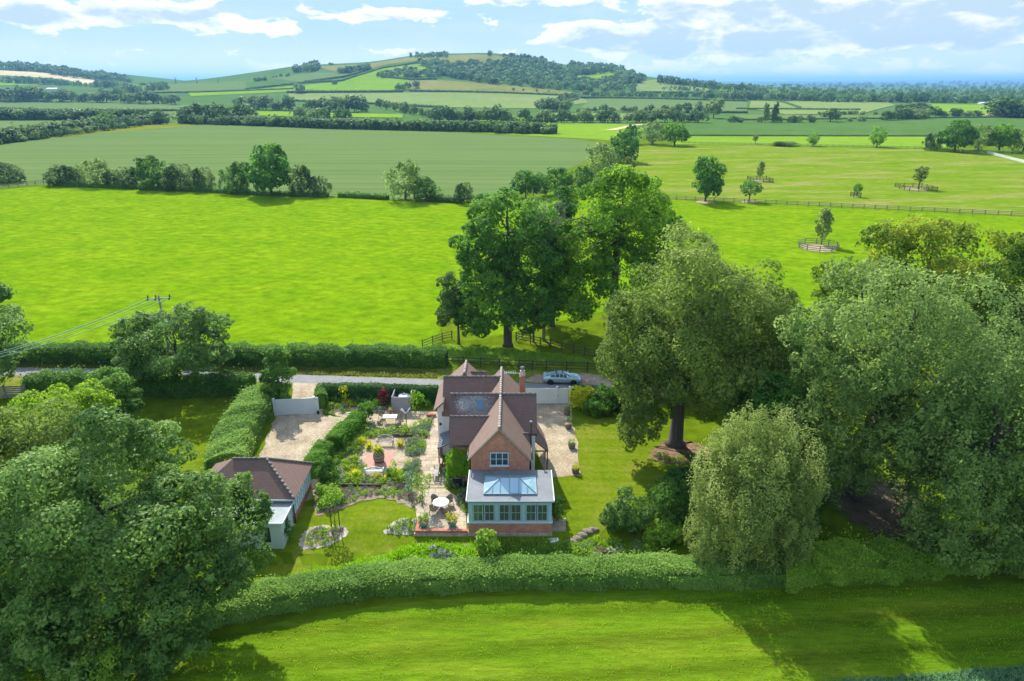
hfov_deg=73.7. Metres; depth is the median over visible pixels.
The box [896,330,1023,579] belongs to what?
tree
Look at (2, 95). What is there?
tree
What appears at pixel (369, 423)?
bush
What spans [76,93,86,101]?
tree
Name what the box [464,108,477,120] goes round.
tree
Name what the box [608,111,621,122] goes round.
tree
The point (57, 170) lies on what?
bush
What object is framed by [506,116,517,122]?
tree
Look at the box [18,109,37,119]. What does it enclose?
bush
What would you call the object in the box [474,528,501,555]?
round bush
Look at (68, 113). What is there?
tree
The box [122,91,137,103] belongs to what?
tree
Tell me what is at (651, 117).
tree
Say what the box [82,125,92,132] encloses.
tree
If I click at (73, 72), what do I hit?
hilltop wood
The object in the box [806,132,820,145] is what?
tree
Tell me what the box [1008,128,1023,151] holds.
tree
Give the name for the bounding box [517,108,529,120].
tree
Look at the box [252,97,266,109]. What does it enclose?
tree
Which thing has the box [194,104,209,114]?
tree
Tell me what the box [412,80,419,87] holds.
tree
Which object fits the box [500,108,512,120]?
tree
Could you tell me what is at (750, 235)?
paddock
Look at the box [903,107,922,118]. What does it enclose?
bush
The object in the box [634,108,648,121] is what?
tree
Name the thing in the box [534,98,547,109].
tree
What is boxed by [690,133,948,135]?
field hedge
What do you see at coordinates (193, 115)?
tree
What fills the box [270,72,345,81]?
distant field
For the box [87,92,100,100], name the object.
tree
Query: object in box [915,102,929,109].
tree
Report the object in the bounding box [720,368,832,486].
tree
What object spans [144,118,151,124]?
tree
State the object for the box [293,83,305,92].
tree
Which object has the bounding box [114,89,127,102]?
tree
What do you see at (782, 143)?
bush
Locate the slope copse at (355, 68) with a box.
[337,63,371,72]
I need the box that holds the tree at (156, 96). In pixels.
[152,93,162,101]
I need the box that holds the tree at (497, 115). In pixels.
[485,103,504,121]
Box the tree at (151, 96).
[145,90,158,102]
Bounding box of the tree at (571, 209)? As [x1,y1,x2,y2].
[522,185,591,326]
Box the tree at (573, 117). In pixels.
[567,113,577,122]
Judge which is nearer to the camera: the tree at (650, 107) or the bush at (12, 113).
the bush at (12, 113)
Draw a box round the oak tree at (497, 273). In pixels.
[447,186,570,347]
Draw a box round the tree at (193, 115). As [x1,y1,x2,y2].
[188,112,199,123]
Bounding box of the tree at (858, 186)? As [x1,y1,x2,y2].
[853,183,863,195]
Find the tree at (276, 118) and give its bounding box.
[273,115,281,122]
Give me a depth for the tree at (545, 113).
629.12 m
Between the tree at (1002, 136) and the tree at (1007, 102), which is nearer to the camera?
the tree at (1002, 136)
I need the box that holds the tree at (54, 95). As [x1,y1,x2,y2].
[50,89,62,99]
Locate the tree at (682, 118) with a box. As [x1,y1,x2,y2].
[675,111,686,121]
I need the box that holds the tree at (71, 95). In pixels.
[63,90,77,101]
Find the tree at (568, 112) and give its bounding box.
[560,109,573,122]
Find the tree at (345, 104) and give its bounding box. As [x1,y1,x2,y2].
[333,96,348,109]
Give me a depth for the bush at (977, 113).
738.00 m
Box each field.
[0,70,94,83]
[0,80,38,84]
[0,101,187,109]
[0,121,74,130]
[0,124,606,200]
[0,185,477,347]
[0,578,1023,680]
[66,89,125,94]
[140,81,284,91]
[149,111,177,116]
[189,82,331,95]
[246,80,296,87]
[251,111,402,117]
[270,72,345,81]
[288,92,587,107]
[308,64,436,90]
[321,57,429,71]
[355,109,404,114]
[410,80,571,93]
[439,55,502,62]
[445,123,643,139]
[480,116,524,121]
[533,113,631,119]
[577,72,612,79]
[581,97,747,111]
[623,145,1023,215]
[636,79,708,91]
[637,117,1023,135]
[734,115,887,118]
[750,101,893,113]
[928,104,991,114]
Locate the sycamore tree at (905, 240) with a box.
[809,213,1023,388]
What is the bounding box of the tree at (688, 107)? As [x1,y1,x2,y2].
[681,102,692,111]
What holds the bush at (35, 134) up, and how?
on the field margin
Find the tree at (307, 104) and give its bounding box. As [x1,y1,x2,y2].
[302,100,318,109]
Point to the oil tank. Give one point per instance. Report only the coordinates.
(403, 394)
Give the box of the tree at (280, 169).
[242,142,290,195]
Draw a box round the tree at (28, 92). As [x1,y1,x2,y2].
[21,86,36,99]
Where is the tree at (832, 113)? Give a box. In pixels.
[820,108,841,121]
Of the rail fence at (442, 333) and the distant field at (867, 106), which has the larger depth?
the distant field at (867, 106)
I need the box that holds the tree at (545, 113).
[535,109,550,120]
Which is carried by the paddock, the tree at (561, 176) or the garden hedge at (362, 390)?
the tree at (561, 176)
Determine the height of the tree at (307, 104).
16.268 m
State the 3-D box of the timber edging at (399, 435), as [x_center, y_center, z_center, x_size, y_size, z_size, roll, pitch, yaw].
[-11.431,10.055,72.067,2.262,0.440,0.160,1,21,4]
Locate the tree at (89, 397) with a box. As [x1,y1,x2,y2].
[0,378,120,466]
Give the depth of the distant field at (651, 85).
1586.18 m
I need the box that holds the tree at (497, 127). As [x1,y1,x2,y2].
[492,123,502,132]
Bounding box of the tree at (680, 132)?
[661,122,691,145]
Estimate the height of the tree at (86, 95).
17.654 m
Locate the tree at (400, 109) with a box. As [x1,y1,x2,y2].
[398,102,405,112]
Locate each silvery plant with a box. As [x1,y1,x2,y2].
[411,429,420,435]
[414,457,421,467]
[439,467,446,475]
[444,478,454,485]
[630,540,642,546]
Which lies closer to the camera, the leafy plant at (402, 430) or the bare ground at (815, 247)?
the leafy plant at (402, 430)
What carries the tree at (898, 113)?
on the field at (919, 126)
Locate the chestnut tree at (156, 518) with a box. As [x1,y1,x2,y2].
[0,403,275,680]
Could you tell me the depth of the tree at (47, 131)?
460.70 m
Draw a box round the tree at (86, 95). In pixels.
[79,92,89,101]
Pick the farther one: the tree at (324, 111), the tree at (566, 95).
the tree at (566, 95)
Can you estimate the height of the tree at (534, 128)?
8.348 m
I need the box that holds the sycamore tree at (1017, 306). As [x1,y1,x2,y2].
[963,280,1023,395]
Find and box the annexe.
[206,502,293,548]
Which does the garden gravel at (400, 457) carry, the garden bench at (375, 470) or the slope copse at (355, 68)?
the garden bench at (375, 470)
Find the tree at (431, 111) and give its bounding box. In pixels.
[425,107,439,119]
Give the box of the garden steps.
[418,482,444,487]
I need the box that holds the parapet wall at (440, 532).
[414,518,467,535]
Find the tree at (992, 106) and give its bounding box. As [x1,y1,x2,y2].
[981,97,1008,114]
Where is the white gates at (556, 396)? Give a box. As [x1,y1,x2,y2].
[525,386,570,403]
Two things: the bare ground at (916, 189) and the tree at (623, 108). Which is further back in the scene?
the tree at (623, 108)
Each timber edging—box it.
[341,483,380,486]
[393,433,414,436]
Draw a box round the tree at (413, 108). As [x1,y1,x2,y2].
[408,104,418,113]
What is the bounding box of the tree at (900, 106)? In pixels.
[894,103,904,111]
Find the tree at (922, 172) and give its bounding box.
[912,166,929,188]
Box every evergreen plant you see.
[343,447,354,454]
[350,448,361,454]
[373,398,377,407]
[382,467,396,477]
[517,541,531,551]
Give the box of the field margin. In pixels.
[25,123,205,140]
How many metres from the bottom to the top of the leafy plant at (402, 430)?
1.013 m
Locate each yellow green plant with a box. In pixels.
[346,459,356,466]
[347,472,358,479]
[349,454,359,463]
[350,476,360,483]
[357,473,365,479]
[373,447,383,453]
[393,473,403,483]
[400,423,410,429]
[566,547,576,554]
[592,535,601,544]
[597,541,608,549]
[643,540,658,549]
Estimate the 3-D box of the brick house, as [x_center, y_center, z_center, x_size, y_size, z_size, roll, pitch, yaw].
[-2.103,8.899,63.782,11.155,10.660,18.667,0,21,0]
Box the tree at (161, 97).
[159,95,169,103]
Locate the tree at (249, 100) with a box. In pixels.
[244,94,260,108]
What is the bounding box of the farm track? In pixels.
[608,124,641,129]
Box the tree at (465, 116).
[462,105,474,121]
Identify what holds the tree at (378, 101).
on the terrain at (198, 419)
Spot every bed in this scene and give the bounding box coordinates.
[298,525,348,549]
[313,469,418,515]
[330,401,392,413]
[341,437,364,456]
[362,419,427,436]
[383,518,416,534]
[404,440,421,455]
[649,440,711,464]
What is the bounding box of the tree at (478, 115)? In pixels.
[472,110,483,120]
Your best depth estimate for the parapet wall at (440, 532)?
56.72 m
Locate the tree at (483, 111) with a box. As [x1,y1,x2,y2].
[481,107,492,120]
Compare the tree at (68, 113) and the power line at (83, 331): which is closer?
the power line at (83, 331)
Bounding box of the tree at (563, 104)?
[558,100,574,110]
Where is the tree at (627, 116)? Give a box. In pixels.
[622,113,633,122]
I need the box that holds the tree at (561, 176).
[536,166,572,195]
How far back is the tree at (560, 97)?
1171.50 m
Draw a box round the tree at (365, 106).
[353,94,369,111]
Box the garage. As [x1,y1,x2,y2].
[189,457,313,522]
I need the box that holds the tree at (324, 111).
[318,107,330,118]
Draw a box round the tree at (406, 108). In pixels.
[401,101,410,112]
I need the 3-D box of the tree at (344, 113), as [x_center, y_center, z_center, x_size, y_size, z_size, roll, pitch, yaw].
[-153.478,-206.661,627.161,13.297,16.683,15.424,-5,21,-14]
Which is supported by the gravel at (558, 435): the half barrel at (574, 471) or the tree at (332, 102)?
the half barrel at (574, 471)
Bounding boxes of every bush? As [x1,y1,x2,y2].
[0,107,19,119]
[0,162,26,182]
[7,109,26,118]
[12,132,27,141]
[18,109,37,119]
[26,130,39,139]
[33,129,47,138]
[36,109,53,116]
[41,164,73,186]
[45,112,59,119]
[54,129,62,136]
[56,110,68,119]
[63,166,83,183]
[71,128,83,133]
[74,158,115,183]
[86,109,105,117]
[98,123,110,130]
[101,169,124,184]
[111,166,140,188]
[116,122,127,128]
[133,155,178,190]
[134,119,144,125]
[159,163,195,191]
[177,113,189,123]
[188,167,216,188]
[190,115,208,124]
[212,116,225,124]
[217,161,249,192]
[220,116,231,124]
[230,116,243,124]
[240,116,252,125]
[265,117,274,126]
[287,164,311,194]
[306,175,332,194]
[365,420,376,428]
[411,176,443,200]
[419,399,430,406]
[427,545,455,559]
[453,182,474,203]
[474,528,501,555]
[500,126,510,133]
[540,125,552,133]
[552,496,564,507]
[552,504,567,521]
[594,546,607,556]
[606,546,623,554]
[727,116,736,121]
[734,116,745,122]
[771,141,800,145]
[785,115,797,122]
[792,114,803,122]
[806,115,816,121]
[847,109,858,114]
[856,115,867,120]
[878,110,897,119]
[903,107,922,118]
[913,108,931,118]
[938,110,948,115]
[949,108,961,116]
[960,110,973,116]
[972,110,984,116]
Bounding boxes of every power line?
[1,297,168,356]
[1,298,147,351]
[1,298,154,353]
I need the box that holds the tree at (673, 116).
[665,109,681,121]
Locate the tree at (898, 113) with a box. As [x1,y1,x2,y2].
[895,108,905,119]
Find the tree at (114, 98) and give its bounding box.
[111,95,118,100]
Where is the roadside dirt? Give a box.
[525,372,613,385]
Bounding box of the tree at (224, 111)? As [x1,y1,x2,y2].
[220,106,234,116]
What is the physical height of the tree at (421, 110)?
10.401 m
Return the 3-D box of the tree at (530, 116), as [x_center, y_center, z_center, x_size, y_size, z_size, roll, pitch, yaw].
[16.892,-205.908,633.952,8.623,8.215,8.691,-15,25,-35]
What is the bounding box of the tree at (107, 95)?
[97,89,114,101]
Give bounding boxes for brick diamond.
[364,450,394,466]
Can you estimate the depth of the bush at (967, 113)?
732.79 m
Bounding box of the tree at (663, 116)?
[657,108,672,121]
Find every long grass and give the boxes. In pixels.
[15,362,436,377]
[275,538,479,577]
[443,344,592,364]
[468,537,659,556]
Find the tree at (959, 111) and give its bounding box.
[954,108,963,116]
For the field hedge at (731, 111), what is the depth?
821.80 m
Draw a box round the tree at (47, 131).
[42,127,50,137]
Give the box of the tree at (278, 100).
[270,98,286,109]
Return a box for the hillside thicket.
[376,56,445,77]
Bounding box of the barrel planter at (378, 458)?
[373,452,384,463]
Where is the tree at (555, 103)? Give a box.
[547,97,559,111]
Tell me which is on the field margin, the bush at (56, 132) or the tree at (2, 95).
the bush at (56, 132)
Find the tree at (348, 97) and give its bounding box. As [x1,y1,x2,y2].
[339,94,357,110]
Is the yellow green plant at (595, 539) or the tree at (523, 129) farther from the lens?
the tree at (523, 129)
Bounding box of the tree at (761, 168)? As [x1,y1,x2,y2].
[756,160,764,176]
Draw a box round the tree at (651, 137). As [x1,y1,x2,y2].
[641,121,665,143]
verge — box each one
[0,375,432,391]
[17,365,672,395]
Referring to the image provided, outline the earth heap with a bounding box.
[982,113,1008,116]
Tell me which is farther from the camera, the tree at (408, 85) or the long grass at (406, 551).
the tree at (408, 85)
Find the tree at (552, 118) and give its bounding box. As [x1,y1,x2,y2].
[546,113,557,122]
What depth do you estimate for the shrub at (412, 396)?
77.18 m
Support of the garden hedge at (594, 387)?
on the terrain at (198, 419)
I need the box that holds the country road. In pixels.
[0,368,712,394]
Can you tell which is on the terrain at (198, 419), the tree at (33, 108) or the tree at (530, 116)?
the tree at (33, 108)
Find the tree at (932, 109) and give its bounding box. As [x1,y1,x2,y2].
[919,104,941,115]
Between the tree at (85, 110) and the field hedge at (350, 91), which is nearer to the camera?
the tree at (85, 110)
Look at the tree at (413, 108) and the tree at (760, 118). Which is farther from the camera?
the tree at (413, 108)
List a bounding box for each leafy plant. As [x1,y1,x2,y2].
[327,402,336,409]
[349,440,357,446]
[360,424,368,432]
[375,429,384,435]
[399,428,407,435]
[418,513,429,523]
[537,541,547,552]
[552,542,563,551]
[571,545,587,556]
[611,535,622,545]
[638,545,651,551]
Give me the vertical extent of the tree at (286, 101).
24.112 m
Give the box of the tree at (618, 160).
[602,152,621,168]
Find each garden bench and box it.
[364,466,383,475]
[376,434,393,445]
[433,463,439,479]
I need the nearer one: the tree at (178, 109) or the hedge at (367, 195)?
the hedge at (367, 195)
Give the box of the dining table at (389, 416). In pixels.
[383,414,396,422]
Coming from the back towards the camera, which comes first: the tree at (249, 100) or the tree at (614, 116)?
the tree at (249, 100)
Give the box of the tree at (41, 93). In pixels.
[36,90,47,99]
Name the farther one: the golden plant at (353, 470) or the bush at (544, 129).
the bush at (544, 129)
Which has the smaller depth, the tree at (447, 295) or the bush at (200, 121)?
the tree at (447, 295)
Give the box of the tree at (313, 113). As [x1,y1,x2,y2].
[307,107,321,118]
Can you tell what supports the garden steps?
on the terrain at (198, 419)
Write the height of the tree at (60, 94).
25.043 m
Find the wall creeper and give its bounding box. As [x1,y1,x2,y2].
[445,448,470,486]
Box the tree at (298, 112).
[288,106,307,118]
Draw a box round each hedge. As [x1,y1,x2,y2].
[0,68,78,76]
[0,98,48,101]
[0,106,149,119]
[0,106,177,111]
[0,111,170,144]
[0,335,448,369]
[18,363,256,399]
[52,181,328,197]
[139,87,292,92]
[176,110,557,133]
[177,547,788,639]
[200,383,279,469]
[245,61,416,88]
[286,89,402,92]
[294,99,444,107]
[299,435,335,479]
[303,68,371,81]
[313,382,328,408]
[320,381,438,404]
[324,408,366,451]
[337,190,389,199]
[383,76,436,79]
[409,89,563,95]
[427,193,463,202]
[440,117,555,121]
[572,384,656,404]
[580,95,747,101]
[635,90,703,92]
[639,110,747,112]
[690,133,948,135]
[736,107,860,109]
[736,115,1022,119]
[766,98,801,107]
[775,515,1023,593]
[821,663,1023,680]
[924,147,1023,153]
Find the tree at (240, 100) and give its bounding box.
[231,95,245,104]
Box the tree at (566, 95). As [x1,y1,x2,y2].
[562,91,571,100]
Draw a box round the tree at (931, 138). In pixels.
[922,133,942,149]
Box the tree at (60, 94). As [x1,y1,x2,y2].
[55,88,66,101]
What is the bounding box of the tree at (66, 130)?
[61,126,72,135]
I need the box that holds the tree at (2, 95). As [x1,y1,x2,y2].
[0,86,8,99]
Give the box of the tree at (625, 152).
[607,129,640,161]
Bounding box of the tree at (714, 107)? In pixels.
[704,97,724,117]
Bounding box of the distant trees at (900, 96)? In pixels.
[0,74,1023,102]
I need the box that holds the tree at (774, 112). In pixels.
[771,102,779,121]
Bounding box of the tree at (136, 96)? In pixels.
[134,91,143,103]
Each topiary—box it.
[357,401,373,421]
[416,493,425,502]
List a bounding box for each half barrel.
[564,409,570,414]
[565,422,571,428]
[568,442,575,448]
[572,466,579,473]
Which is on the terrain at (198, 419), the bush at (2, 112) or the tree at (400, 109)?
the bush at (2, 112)
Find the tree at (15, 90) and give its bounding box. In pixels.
[1,84,29,100]
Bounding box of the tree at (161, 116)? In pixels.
[149,108,169,123]
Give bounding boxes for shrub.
[284,520,294,541]
[310,480,341,501]
[314,455,341,484]
[338,385,348,402]
[377,386,388,405]
[389,460,398,480]
[404,471,413,491]
[409,390,418,408]
[415,391,424,408]
[569,385,594,410]
[583,396,615,418]
[588,383,634,411]
[598,486,655,536]
[617,394,641,416]
[638,475,699,527]
[642,517,682,547]
[660,465,701,500]
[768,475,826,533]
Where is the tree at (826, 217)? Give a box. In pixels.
[814,207,835,244]
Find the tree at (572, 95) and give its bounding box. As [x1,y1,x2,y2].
[569,92,577,98]
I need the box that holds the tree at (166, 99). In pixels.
[163,94,174,103]
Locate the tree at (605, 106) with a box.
[599,103,609,109]
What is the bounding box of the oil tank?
[398,393,410,398]
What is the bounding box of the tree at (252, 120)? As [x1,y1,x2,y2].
[250,116,260,125]
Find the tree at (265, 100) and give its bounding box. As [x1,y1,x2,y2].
[255,93,276,109]
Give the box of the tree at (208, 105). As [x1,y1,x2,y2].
[203,102,215,114]
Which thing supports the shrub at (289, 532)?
attached to the annexe
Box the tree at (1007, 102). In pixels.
[993,96,1021,115]
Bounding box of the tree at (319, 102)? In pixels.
[315,96,330,111]
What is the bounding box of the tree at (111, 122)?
[106,118,116,129]
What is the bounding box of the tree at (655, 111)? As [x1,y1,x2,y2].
[648,108,664,118]
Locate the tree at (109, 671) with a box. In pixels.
[46,642,137,680]
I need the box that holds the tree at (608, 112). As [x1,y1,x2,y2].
[600,108,614,121]
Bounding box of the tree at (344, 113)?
[338,107,352,118]
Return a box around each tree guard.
[747,176,773,181]
[798,238,839,251]
[850,192,861,196]
[894,183,937,190]
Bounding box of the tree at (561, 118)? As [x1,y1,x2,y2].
[555,108,569,122]
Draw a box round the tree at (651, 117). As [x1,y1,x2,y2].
[646,112,656,121]
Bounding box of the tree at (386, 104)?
[381,100,390,109]
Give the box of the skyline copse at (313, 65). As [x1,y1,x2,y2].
[292,59,320,71]
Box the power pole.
[146,294,170,358]
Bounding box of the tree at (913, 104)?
[908,102,919,109]
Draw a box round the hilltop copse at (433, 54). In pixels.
[415,51,448,57]
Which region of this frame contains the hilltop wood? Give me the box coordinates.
[0,60,132,82]
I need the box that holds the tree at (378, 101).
[375,98,382,106]
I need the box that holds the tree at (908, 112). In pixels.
[900,106,916,118]
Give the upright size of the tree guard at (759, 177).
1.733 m
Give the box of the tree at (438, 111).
[433,106,442,120]
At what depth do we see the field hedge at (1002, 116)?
715.12 m
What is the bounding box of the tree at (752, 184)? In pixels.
[739,180,763,201]
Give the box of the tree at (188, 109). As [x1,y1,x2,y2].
[176,102,202,115]
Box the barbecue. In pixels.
[449,477,464,485]
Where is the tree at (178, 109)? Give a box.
[171,106,190,119]
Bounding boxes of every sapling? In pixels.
[316,487,343,524]
[412,472,432,505]
[526,288,550,342]
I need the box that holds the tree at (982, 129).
[968,123,997,150]
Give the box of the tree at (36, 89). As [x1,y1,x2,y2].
[22,85,45,99]
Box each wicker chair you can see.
[377,421,383,428]
[378,409,384,416]
[396,409,401,418]
[429,504,437,513]
[431,494,438,506]
[443,505,451,513]
[445,494,453,504]
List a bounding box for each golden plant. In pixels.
[343,399,352,407]
[346,466,361,475]
[358,437,365,445]
[364,440,374,449]
[372,472,381,478]
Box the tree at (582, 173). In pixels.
[565,166,596,193]
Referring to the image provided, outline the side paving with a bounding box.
[552,516,565,531]
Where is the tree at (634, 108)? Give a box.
[631,105,637,112]
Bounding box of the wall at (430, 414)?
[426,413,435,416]
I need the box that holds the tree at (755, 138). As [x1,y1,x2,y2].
[752,134,758,142]
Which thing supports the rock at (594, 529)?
on the lawn at (608, 466)
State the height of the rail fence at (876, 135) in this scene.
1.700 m
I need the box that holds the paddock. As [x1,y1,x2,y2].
[478,186,1023,340]
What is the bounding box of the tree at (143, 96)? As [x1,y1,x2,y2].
[137,90,150,103]
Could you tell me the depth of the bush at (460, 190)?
209.66 m
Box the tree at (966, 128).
[936,118,979,148]
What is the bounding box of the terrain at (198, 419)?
[0,53,1023,653]
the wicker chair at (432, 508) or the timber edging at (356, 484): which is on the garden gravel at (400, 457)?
the timber edging at (356, 484)
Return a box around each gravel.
[329,411,443,486]
[535,403,580,476]
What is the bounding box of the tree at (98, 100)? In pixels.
[92,91,105,101]
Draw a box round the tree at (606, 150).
[584,141,616,179]
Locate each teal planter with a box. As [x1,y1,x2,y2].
[419,519,428,527]
[447,518,456,526]
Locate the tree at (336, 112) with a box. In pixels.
[332,106,342,117]
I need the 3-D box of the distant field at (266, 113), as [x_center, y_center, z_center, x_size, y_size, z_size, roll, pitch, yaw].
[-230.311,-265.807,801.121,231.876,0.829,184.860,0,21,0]
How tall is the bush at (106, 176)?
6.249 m
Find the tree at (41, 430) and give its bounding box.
[0,397,114,546]
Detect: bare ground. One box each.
[696,201,714,203]
[800,244,835,251]
[902,187,927,190]
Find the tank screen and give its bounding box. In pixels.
[391,386,412,411]
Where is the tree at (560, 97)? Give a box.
[556,94,565,101]
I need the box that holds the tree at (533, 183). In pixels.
[509,169,544,197]
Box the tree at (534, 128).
[528,123,539,133]
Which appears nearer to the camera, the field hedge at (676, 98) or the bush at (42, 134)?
the bush at (42, 134)
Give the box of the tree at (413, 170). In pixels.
[381,158,424,199]
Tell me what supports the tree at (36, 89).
on the terrain at (198, 419)
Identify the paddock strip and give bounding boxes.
[673,136,953,147]
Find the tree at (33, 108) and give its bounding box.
[26,106,39,116]
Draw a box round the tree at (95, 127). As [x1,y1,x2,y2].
[89,123,98,131]
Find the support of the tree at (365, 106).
on the distant field at (380, 111)
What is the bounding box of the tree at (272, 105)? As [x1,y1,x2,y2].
[268,101,278,109]
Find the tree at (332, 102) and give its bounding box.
[322,95,343,110]
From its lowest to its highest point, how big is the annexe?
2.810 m
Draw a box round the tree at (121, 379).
[64,365,145,419]
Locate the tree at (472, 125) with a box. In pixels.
[468,119,481,131]
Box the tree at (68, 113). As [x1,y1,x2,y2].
[64,108,83,119]
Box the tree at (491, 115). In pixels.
[484,108,496,120]
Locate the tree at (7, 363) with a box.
[0,281,33,386]
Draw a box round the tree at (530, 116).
[526,114,534,121]
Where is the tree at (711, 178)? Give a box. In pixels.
[691,155,727,201]
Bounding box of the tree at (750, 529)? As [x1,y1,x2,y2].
[681,400,830,579]
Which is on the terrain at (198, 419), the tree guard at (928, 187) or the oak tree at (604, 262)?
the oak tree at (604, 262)
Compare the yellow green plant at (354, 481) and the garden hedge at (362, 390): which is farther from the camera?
the garden hedge at (362, 390)
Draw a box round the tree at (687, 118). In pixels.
[685,115,695,121]
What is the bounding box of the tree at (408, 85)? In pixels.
[404,82,411,88]
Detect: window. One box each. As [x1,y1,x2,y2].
[264,527,272,542]
[284,516,288,530]
[473,505,482,520]
[477,400,483,409]
[484,505,494,520]
[489,452,508,466]
[499,505,509,520]
[511,505,520,520]
[526,505,535,520]
[537,505,547,520]
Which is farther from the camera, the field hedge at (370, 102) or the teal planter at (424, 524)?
the field hedge at (370, 102)
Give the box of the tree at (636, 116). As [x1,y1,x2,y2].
[632,110,641,121]
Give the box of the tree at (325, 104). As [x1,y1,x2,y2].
[320,100,335,110]
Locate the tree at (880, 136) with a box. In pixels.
[868,125,889,145]
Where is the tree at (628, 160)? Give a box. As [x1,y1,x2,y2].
[624,156,633,166]
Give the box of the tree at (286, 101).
[280,93,295,109]
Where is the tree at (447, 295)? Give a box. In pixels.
[434,271,474,344]
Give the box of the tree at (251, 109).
[235,105,254,115]
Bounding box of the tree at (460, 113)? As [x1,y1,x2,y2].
[453,111,463,120]
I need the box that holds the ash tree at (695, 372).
[593,221,802,452]
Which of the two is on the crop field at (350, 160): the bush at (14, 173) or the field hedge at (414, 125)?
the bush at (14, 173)
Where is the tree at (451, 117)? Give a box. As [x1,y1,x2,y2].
[447,110,459,121]
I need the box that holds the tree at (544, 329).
[522,188,570,339]
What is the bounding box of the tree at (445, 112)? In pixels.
[440,105,456,121]
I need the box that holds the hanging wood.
[437,56,646,92]
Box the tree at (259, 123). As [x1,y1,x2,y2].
[254,118,263,125]
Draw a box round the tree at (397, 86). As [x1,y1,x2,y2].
[394,83,401,89]
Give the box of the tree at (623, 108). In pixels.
[620,106,627,112]
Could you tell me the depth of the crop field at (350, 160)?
362.14 m
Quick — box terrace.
[415,488,466,528]
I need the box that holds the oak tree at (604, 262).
[532,163,690,336]
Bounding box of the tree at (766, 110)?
[763,102,769,121]
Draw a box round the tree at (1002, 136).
[984,123,1022,149]
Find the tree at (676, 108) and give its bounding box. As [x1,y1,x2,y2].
[673,104,681,110]
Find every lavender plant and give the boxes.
[449,481,458,488]
[455,494,465,503]
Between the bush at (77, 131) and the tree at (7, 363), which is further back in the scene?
the bush at (77, 131)
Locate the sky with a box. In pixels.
[0,0,1023,80]
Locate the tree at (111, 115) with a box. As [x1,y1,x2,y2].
[97,111,117,123]
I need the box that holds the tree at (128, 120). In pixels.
[119,115,137,126]
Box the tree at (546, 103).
[539,99,553,108]
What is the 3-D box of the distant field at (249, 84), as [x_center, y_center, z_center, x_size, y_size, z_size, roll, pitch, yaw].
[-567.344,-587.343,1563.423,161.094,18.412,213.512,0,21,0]
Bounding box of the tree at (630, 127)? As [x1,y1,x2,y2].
[625,123,641,142]
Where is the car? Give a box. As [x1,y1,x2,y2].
[543,370,580,384]
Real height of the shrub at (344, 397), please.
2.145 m
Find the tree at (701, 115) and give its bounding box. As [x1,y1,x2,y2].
[688,109,709,122]
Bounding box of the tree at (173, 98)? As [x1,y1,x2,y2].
[167,93,181,103]
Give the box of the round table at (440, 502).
[433,497,448,510]
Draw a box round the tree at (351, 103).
[346,97,361,111]
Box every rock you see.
[572,536,582,540]
[577,532,587,537]
[582,528,593,533]
[588,527,598,531]
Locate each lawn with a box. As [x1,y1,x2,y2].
[264,500,417,577]
[553,417,707,542]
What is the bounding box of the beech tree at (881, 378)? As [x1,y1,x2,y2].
[766,255,1023,510]
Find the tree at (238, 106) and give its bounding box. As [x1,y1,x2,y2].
[232,103,258,117]
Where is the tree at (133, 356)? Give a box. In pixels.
[107,299,235,385]
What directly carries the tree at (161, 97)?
on the terrain at (198, 419)
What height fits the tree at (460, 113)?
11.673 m
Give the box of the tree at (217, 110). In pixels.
[205,104,225,116]
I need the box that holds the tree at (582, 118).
[575,109,591,122]
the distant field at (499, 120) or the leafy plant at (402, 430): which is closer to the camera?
the leafy plant at (402, 430)
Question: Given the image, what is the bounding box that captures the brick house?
[433,360,554,535]
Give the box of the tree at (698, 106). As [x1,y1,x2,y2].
[693,101,703,110]
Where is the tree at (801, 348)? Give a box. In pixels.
[719,297,831,417]
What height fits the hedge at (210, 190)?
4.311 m
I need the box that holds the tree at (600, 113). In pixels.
[594,110,607,121]
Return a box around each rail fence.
[1,179,51,187]
[422,330,451,346]
[447,356,611,371]
[516,333,595,355]
[658,195,1023,215]
[687,142,948,150]
[696,135,945,136]
[987,151,1023,162]
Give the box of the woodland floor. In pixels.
[826,478,924,540]
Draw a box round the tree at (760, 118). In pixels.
[756,116,763,121]
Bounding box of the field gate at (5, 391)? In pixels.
[0,384,26,397]
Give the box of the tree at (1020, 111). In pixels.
[1008,104,1023,117]
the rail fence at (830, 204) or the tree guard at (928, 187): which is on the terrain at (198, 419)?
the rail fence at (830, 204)
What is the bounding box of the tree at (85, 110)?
[80,107,97,117]
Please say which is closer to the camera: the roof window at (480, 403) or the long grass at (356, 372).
the roof window at (480, 403)
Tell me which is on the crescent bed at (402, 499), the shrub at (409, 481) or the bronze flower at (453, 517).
the shrub at (409, 481)
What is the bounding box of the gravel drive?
[259,383,343,500]
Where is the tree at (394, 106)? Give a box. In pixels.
[391,101,399,109]
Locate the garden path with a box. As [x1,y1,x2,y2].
[417,415,443,481]
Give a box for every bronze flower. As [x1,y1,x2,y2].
[372,445,383,454]
[394,439,405,447]
[445,512,459,522]
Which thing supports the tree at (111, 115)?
on the terrain at (198, 419)
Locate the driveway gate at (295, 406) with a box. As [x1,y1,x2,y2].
[272,396,319,415]
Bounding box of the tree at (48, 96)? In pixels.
[43,90,54,101]
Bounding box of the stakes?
[329,508,339,526]
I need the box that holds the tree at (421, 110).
[418,107,423,115]
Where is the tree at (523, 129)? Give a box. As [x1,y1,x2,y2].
[517,123,528,133]
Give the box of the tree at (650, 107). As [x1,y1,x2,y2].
[646,103,655,110]
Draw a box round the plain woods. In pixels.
[659,80,1023,98]
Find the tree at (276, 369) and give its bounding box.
[258,344,296,400]

